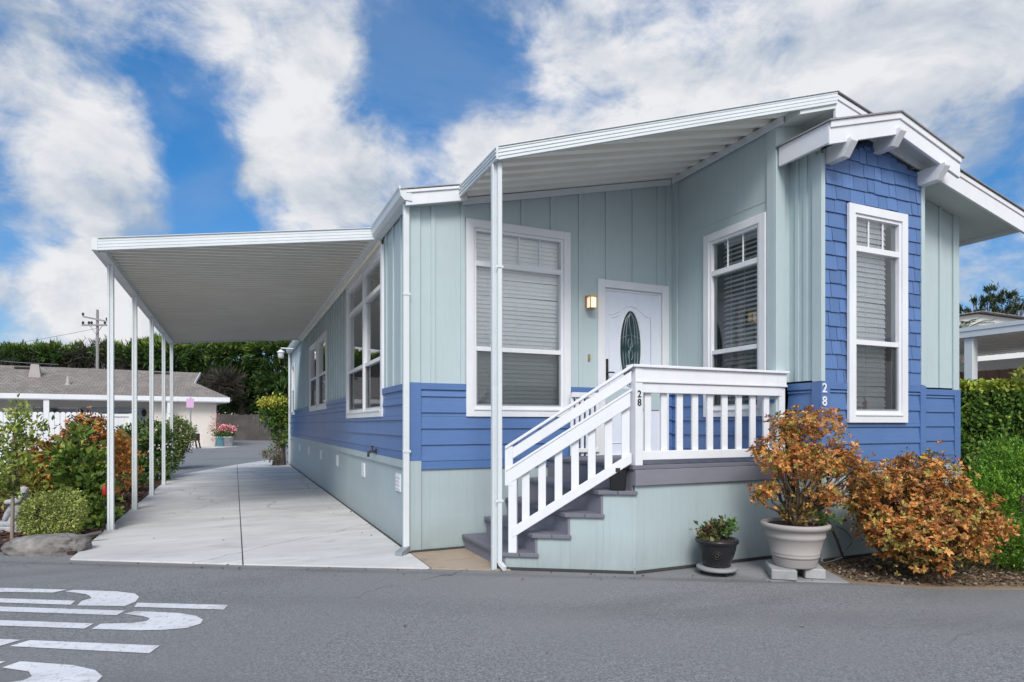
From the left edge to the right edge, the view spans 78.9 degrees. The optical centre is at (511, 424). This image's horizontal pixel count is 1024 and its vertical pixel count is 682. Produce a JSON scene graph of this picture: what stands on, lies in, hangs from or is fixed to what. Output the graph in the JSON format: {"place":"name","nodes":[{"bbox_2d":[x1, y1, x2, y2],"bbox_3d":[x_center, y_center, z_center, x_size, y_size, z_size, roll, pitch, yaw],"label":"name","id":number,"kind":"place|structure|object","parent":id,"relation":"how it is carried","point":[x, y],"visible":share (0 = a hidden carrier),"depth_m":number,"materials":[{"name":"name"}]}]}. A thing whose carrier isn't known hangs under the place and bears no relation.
{"place":"outdoors","nodes":[
{"label":"outdoors","id":0,"kind":"place"},
{"bbox_2d":[4,361,57,364],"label":"power cable","id":1,"kind":"object","parent":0,"point":[31,363],"visible":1,"depth_m":44.49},
{"bbox_2d":[184,426,200,448],"bbox_3d":[-17.095,0.684,33.226,0.845,1.245,0.716,0,0,-1],"label":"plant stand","id":2,"kind":"object","parent":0,"point":[197,438],"visible":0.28,"depth_m":33.15,"materials":[{"name":"brown wood"}]},
{"bbox_2d":[188,445,237,448],"bbox_3d":[-17.617,1.296,35.515,3.875,0.001,7.169,0,0,-24],"label":"road marking","id":3,"kind":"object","parent":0,"point":[202,447],"depth_m":34.61,"materials":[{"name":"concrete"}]},
{"bbox_2d":[186,397,193,447],"bbox_3d":[-17.460,-0.075,33.789,0.400,2.750,0.088,0,0,0],"label":"street sign","id":4,"kind":"object","parent":3,"relation":"on","point":[190,402],"visible":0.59,"depth_m":33.74,"materials":[{"name":"pink metal"}]},
{"bbox_2d":[207,412,220,445],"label":"climbing rose","id":5,"kind":"object","parent":3,"relation":"on","point":[217,424],"visible":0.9,"depth_m":36.37,"materials":[{"name":"pink plant"}]},
{"bbox_2d":[211,424,229,446],"bbox_3d":[-17.052,0.631,36.282,1.097,1.330,1.054,0,0,7],"label":"flower pot","id":6,"kind":"object","parent":3,"relation":"on","point":[219,440],"visible":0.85,"depth_m":36.08,"materials":[{"name":"teal ceramic"}]},
{"bbox_2d":[219,424,237,446],"bbox_3d":[-16.581,0.625,36.258,1.187,1.342,0.973,0,0,-24],"label":"flower pot","id":7,"kind":"object","parent":3,"relation":"on","point":[228,438],"visible":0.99,"depth_m":36.12,"materials":[{"name":"stone"}]},
{"bbox_2d":[70,460,428,568],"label":"driveway","id":8,"kind":"structure","parent":0,"point":[272,516],"depth_m":7.68,"materials":[{"name":"concrete"}]},
{"bbox_2d":[91,227,382,530],"bbox_3d":[-4.948,-0.522,11.281,3.084,3.624,9.939,0,0,-24],"label":"carport","id":9,"kind":"object","parent":8,"relation":"on","point":[235,287],"visible":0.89,"depth_m":9.04,"materials":[{"name":"white metal"}]},
{"bbox_2d":[253,392,290,464],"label":"climbing shrub","id":10,"kind":"object","parent":8,"relation":"on","point":[276,407],"visible":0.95,"depth_m":19.41,"materials":[{"name":"green plant"}]},
{"bbox_2d":[0,440,1023,681],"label":"road","id":11,"kind":"structure","parent":0,"point":[290,624],"depth_m":4.01,"materials":[{"name":"grey asphalt"}]},
{"bbox_2d":[0,340,36,365],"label":"cypress tree","id":12,"kind":"object","parent":11,"relation":"on","point":[1,360],"visible":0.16,"depth_m":51.23,"materials":[{"name":"green plant"}]},
{"bbox_2d":[0,336,95,368],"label":"cypress tree","id":13,"kind":"object","parent":11,"relation":"on","point":[41,350],"visible":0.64,"depth_m":50.78,"materials":[{"name":"green plant"}]},
{"bbox_2d":[0,412,131,473],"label":"white fence","id":14,"kind":"object","parent":11,"relation":"on","point":[119,419],"visible":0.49,"depth_m":15.96,"materials":[{"name":"paint"}]},
{"bbox_2d":[0,475,168,554],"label":"mulch bed","id":15,"kind":"object","parent":11,"relation":"on","point":[156,485],"visible":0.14,"depth_m":9.24,"materials":[{"name":"soil"}]},
{"bbox_2d":[0,486,29,531],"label":"garden statue","id":16,"kind":"object","parent":15,"relation":"on","point":[5,523],"visible":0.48,"depth_m":7.39,"materials":[{"name":"stone"}]},
{"bbox_2d":[0,393,55,538],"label":"sapling","id":17,"kind":"object","parent":15,"relation":"on","point":[11,464],"visible":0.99,"depth_m":6.79,"materials":[{"name":"green plant"}]},
{"bbox_2d":[0,440,70,520],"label":"golden shrub","id":18,"kind":"object","parent":15,"relation":"on","point":[36,483],"visible":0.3,"depth_m":7.89,"materials":[{"name":"green plant"}]},
{"bbox_2d":[1,533,91,555],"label":"rock","id":19,"kind":"object","parent":15,"relation":"on","point":[47,544],"visible":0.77,"depth_m":6.19,"materials":[{"name":"grey stone"}]},
{"bbox_2d":[14,487,92,535],"bbox_3d":[-5.078,0.986,6.909,0.726,0.646,0.711,0,0,-24],"label":"round bush","id":20,"kind":"object","parent":15,"relation":"on","point":[48,500],"visible":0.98,"depth_m":6.79,"materials":[{"name":"green plant"}]},
{"bbox_2d":[9,406,146,504],"bbox_3d":[-6.570,0.544,9.788,1.370,1.631,4.136,0,0,-15],"label":"garden azalea","id":21,"kind":"object","parent":15,"relation":"on","point":[124,445],"visible":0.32,"depth_m":9.20,"materials":[{"name":"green plant"}]},
{"bbox_2d":[35,421,125,528],"bbox_3d":[-5.409,0.683,7.850,1.188,1.459,0.699,0,0,17],"label":"rhododendron bush","id":22,"kind":"object","parent":15,"relation":"on","point":[85,476],"visible":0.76,"depth_m":7.76,"materials":[{"name":"green plant"}]},
{"bbox_2d":[86,531,101,535],"bbox_3d":[-4.619,1.212,6.798,0.236,0.082,0.056,0,0,-24],"label":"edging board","id":23,"kind":"object","parent":15,"relation":"on","point":[95,533],"visible":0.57,"depth_m":6.81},
{"bbox_2d":[102,485,106,527],"bbox_3d":[-4.977,1.024,7.600,0.052,0.552,0.051,0,0,-24],"label":"garden marker","id":24,"kind":"object","parent":15,"relation":"on","point":[104,490],"visible":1,"depth_m":7.60,"materials":[{"name":"red plastic"}]},
{"bbox_2d":[102,415,183,477],"bbox_3d":[-8.545,0.574,14.310,1.389,1.626,1.919,0,0,-5],"label":"camellia bush","id":25,"kind":"object","parent":15,"relation":"on","point":[142,434],"visible":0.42,"depth_m":14.28,"materials":[{"name":"green plant"}]},
{"bbox_2d":[115,443,180,490],"bbox_3d":[-7.907,0.949,13.515,0.858,1.087,3.872,0,0,-12],"label":"flowering shrub","id":26,"kind":"object","parent":15,"relation":"on","point":[142,478],"visible":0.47,"depth_m":14.02,"materials":[{"name":"green plant"}]},
{"bbox_2d":[81,310,106,368],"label":"utility pole","id":27,"kind":"object","parent":11,"relation":"on","point":[97,324],"visible":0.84,"depth_m":46.89,"materials":[{"name":"brown wood"}]},
{"bbox_2d":[0,328,95,345],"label":"power cable","id":28,"kind":"object","parent":27,"relation":"attached to","point":[49,337],"visible":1,"depth_m":45.51,"materials":[{"name":"metal"}]},
{"bbox_2d":[43,336,148,369],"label":"cypress tree","id":29,"kind":"object","parent":11,"relation":"on","point":[91,349],"visible":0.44,"depth_m":50.98,"materials":[{"name":"green plant"}]},
{"bbox_2d":[0,588,227,681],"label":"road marking","id":30,"kind":"object","parent":11,"relation":"on","point":[45,672],"visible":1,"depth_m":4.04,"materials":[{"name":"paint"}]},
{"bbox_2d":[0,364,229,445],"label":"neighbour house","id":31,"kind":"structure","parent":11,"relation":"on","point":[53,389],"depth_m":35.31,"materials":[{"name":"paint"}]},
{"bbox_2d":[31,407,54,412],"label":"window","id":32,"kind":"structure","parent":31,"relation":"in","point":[40,409],"depth_m":34.07,"materials":[{"name":"grey glass"}]},
{"bbox_2d":[50,407,77,413],"bbox_3d":[-25.143,-0.275,34.596,1.660,1.350,0.079,0,0,-31],"label":"window","id":33,"kind":"structure","parent":31,"relation":"in","point":[57,409],"depth_m":34.69,"materials":[{"name":"grey glass"}]},
{"bbox_2d":[82,407,143,444],"bbox_3d":[-22.988,0.175,35.879,3.000,2.250,0.119,0,0,-31],"label":"sliding door","id":34,"kind":"structure","parent":31,"relation":"in","point":[103,410],"depth_m":35.98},
{"bbox_2d":[106,333,198,371],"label":"cypress tree","id":35,"kind":"object","parent":11,"relation":"on","point":[184,358],"visible":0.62,"depth_m":50.98,"materials":[{"name":"green plant"}]},
{"bbox_2d":[146,413,197,466],"bbox_3d":[-9.798,0.494,17.955,1.346,1.648,1.417,0,0,-24],"label":"pittosporum bush","id":36,"kind":"object","parent":11,"relation":"on","point":[182,441],"visible":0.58,"depth_m":17.89,"materials":[{"name":"green plant"}]},
{"bbox_2d":[174,342,248,410],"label":"cypress tree","id":37,"kind":"object","parent":11,"relation":"on","point":[226,383],"visible":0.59,"depth_m":50.85,"materials":[{"name":"green plant"}]},
{"bbox_2d":[200,341,275,414],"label":"cypress tree","id":38,"kind":"object","parent":11,"relation":"on","point":[239,407],"visible":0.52,"depth_m":52.80,"materials":[{"name":"green plant"}]},
{"bbox_2d":[216,399,262,414],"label":"undergrowth","id":39,"kind":"object","parent":11,"relation":"on","point":[249,412],"visible":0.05,"depth_m":58.31,"materials":[{"name":"green plant"}]},
{"bbox_2d":[216,414,290,439],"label":"board fence","id":40,"kind":"object","parent":11,"relation":"on","point":[248,427],"visible":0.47,"depth_m":49.96,"materials":[{"name":"grey wood"}]},
{"bbox_2d":[237,340,291,410],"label":"cypress tree","id":41,"kind":"object","parent":11,"relation":"on","point":[277,383],"visible":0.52,"depth_m":51.82,"materials":[{"name":"green plant"}]},
{"bbox_2d":[410,548,510,570],"bbox_3d":[-0.520,1.307,5.902,0.625,0.030,1.090,0,0,-24],"label":"entry pad","id":42,"kind":"object","parent":11,"relation":"on","point":[458,559],"visible":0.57,"depth_m":5.90,"materials":[{"name":"beige concrete"}]},
{"bbox_2d":[462,364,792,573],"bbox_3d":[1.143,0.389,6.309,2.904,1.822,1.660,0,0,-24],"label":"porch","id":43,"kind":"object","parent":11,"relation":"on","point":[573,512],"visible":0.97,"depth_m":5.54,"materials":[{"name":"paint"}]},
{"bbox_2d":[570,392,599,455],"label":"railing","id":44,"kind":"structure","parent":43,"relation":"on","point":[582,449],"depth_m":6.99,"materials":[{"name":"white paint"}]},
{"bbox_2d":[609,467,626,490],"bbox_3d":[0.928,0.474,5.461,0.160,0.209,0.126,0,0,8],"label":"storage box","id":45,"kind":"object","parent":43,"relation":"on","point":[618,481],"visible":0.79,"depth_m":5.41,"materials":[{"name":"black plastic"}]},
{"bbox_2d":[277,91,1023,561],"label":"mobile home","id":46,"kind":"object","parent":11,"relation":"on","point":[817,257],"visible":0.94,"depth_m":6.71,"materials":[{"name":"paint"}]},
{"bbox_2d":[291,363,294,414],"bbox_3d":[-6.542,-1.040,18.688,0.116,1.520,0.910,0,0,-24],"label":"window","id":47,"kind":"structure","parent":46,"relation":"in","point":[293,365],"depth_m":18.99,"materials":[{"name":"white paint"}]},
{"bbox_2d":[309,340,316,411],"bbox_3d":[-4.403,-1.040,13.889,0.116,1.500,1.400,0,0,-24],"label":"window","id":48,"kind":"structure","parent":46,"relation":"in","point":[313,348],"depth_m":14.20,"materials":[{"name":"white paint"}]},
{"bbox_2d":[317,330,326,409],"bbox_3d":[-3.784,-1.040,12.500,0.116,1.500,1.360,0,0,-24],"label":"window","id":49,"kind":"structure","parent":46,"relation":"in","point":[322,340],"depth_m":12.74,"materials":[{"name":"white paint"}]},
{"bbox_2d":[346,244,383,417],"bbox_3d":[-2.025,-1.110,8.554,0.116,2.040,2.580,0,0,-24],"label":"window","id":50,"kind":"structure","parent":46,"relation":"in","point":[362,293],"depth_m":8.43,"materials":[{"name":"white paint"}]},
{"bbox_2d":[466,218,570,416],"bbox_3d":[0.061,-1.118,6.821,1.245,2.075,0.186,0,0,-24],"label":"window","id":51,"kind":"structure","parent":46,"relation":"in","point":[544,356],"depth_m":6.88,"materials":[{"name":"white paint"}]},
{"bbox_2d":[597,279,668,455],"bbox_3d":[1.439,-0.638,7.381,1.002,2.075,0.124,0,0,-24],"label":"door","id":52,"kind":"structure","parent":46,"relation":"in","point":[628,322],"depth_m":7.37,"materials":[{"name":"paint"}]},
{"bbox_2d":[459,90,838,570],"bbox_3d":[1.258,-0.936,6.187,3.161,4.472,2.028,0,0,-24],"label":"porch awning","id":53,"kind":"object","parent":46,"relation":"attached to","point":[668,148],"visible":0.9,"depth_m":5.92,"materials":[{"name":"paint"}]},
{"bbox_2d":[703,212,766,416],"bbox_3d":[2.426,-1.105,6.684,0.186,2.050,0.900,0,0,-24],"label":"window","id":54,"kind":"structure","parent":46,"relation":"in","point":[755,226],"depth_m":6.69,"materials":[{"name":"white paint"}]},
{"bbox_2d":[862,396,866,408],"bbox_3d":[3.538,-0.215,6.260,0.060,0.160,0.060,0,0,-24],"label":"bottle","id":55,"kind":"object","parent":46,"relation":"in","point":[865,404],"visible":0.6,"depth_m":6.23,"materials":[{"name":"grey"}]},
{"bbox_2d":[847,202,907,422],"bbox_3d":[3.600,-1.072,6.219,0.860,2.115,0.186,0,0,-24],"label":"window","id":56,"kind":"structure","parent":46,"relation":"in","point":[866,347],"depth_m":6.28,"materials":[{"name":"white paint"}]},
{"bbox_2d":[696,562,737,576],"bbox_3d":[1.787,1.267,5.430,0.344,0.066,0.344,0,0,-24],"label":"plant caddy","id":57,"kind":"object","parent":11,"relation":"on","point":[701,567],"visible":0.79,"depth_m":5.32,"materials":[{"name":"grey plastic"}]},
{"bbox_2d":[689,514,738,567],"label":"potted succulent","id":58,"kind":"object","parent":57,"relation":"on","point":[716,548],"visible":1,"depth_m":5.36,"materials":[{"name":"green plant"}]},
{"bbox_2d":[819,536,1023,589],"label":"gravel bed","id":59,"kind":"object","parent":11,"relation":"on","point":[1020,586],"visible":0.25,"depth_m":5.18,"materials":[{"name":"brown gravel"}]},
{"bbox_2d":[837,439,1019,578],"bbox_3d":[3.547,0.723,5.349,1.361,1.187,1.259,0,0,-24],"label":"azalea bush","id":60,"kind":"object","parent":59,"relation":"on","point":[931,526],"visible":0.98,"depth_m":5.11,"materials":[{"name":"orange plant"}]},
{"bbox_2d":[964,432,1023,571],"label":"boxwood bush","id":61,"kind":"object","parent":59,"relation":"on","point":[998,478],"visible":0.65,"depth_m":5.70,"materials":[{"name":"green plant"}]},
{"bbox_2d":[959,365,1023,508],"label":"hedge","id":62,"kind":"object","parent":11,"relation":"on","point":[991,409],"visible":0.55,"depth_m":9.10,"materials":[{"name":"green plant"}]},
{"bbox_2d":[959,320,1023,392],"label":"neighbour carport","id":63,"kind":"object","parent":11,"relation":"on","point":[975,342],"visible":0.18,"depth_m":12.64,"materials":[{"name":"white metal"}]},
{"bbox_2d":[959,310,1023,360],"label":"neighbour home","id":64,"kind":"object","parent":11,"relation":"on","point":[989,316],"visible":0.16,"depth_m":24.00,"materials":[{"name":"paint"}]},
{"bbox_2d":[0,0,1023,414],"label":"sky","id":65,"kind":"structure","parent":0,"point":[118,118],"materials":[{"name":"blue"}]},
{"bbox_2d":[731,559,848,582],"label":"slab path","id":66,"kind":"structure","parent":0,"point":[754,569],"depth_m":5.36,"materials":[{"name":"grey concrete"}]},
{"bbox_2d":[765,561,796,580],"bbox_3d":[2.297,1.250,5.320,0.200,0.085,0.360,0,0,14],"label":"concrete block","id":67,"kind":"object","parent":66,"relation":"on","point":[774,571],"depth_m":5.16,"materials":[{"name":"grey concrete"}]},
{"bbox_2d":[745,404,875,568],"bbox_3d":[2.544,0.513,5.301,1.071,1.386,0.790,0,0,15],"label":"potted shrub","id":68,"kind":"object","parent":67,"relation":"on","point":[796,536],"visible":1,"depth_m":5.23,"materials":[{"name":"orange plant"}]},
{"bbox_2d":[798,564,825,579],"bbox_3d":[2.564,1.250,5.327,0.160,0.085,0.300,0,0,14],"label":"concrete block","id":69,"kind":"object","parent":66,"relation":"on","point":[818,572],"depth_m":5.19,"materials":[{"name":"grey concrete"}]},
{"bbox_2d":[778,490,851,564],"bbox_3d":[2.641,0.907,5.438,0.731,0.682,0.113,0,0,-13],"label":"irrigation pipe","id":70,"kind":"object","parent":66,"relation":"on","point":[833,532],"visible":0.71,"depth_m":5.46,"materials":[{"name":"black plastic"}]},
{"label":"ground","id":71,"kind":"structure","parent":0,"visible":0},
{"bbox_2d":[959,280,1023,315],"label":"conifer tree","id":72,"kind":"object","parent":71,"relation":"on","point":[1014,308],"visible":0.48,"depth_m":61.29,"materials":[{"name":"green plant"}]}
]}

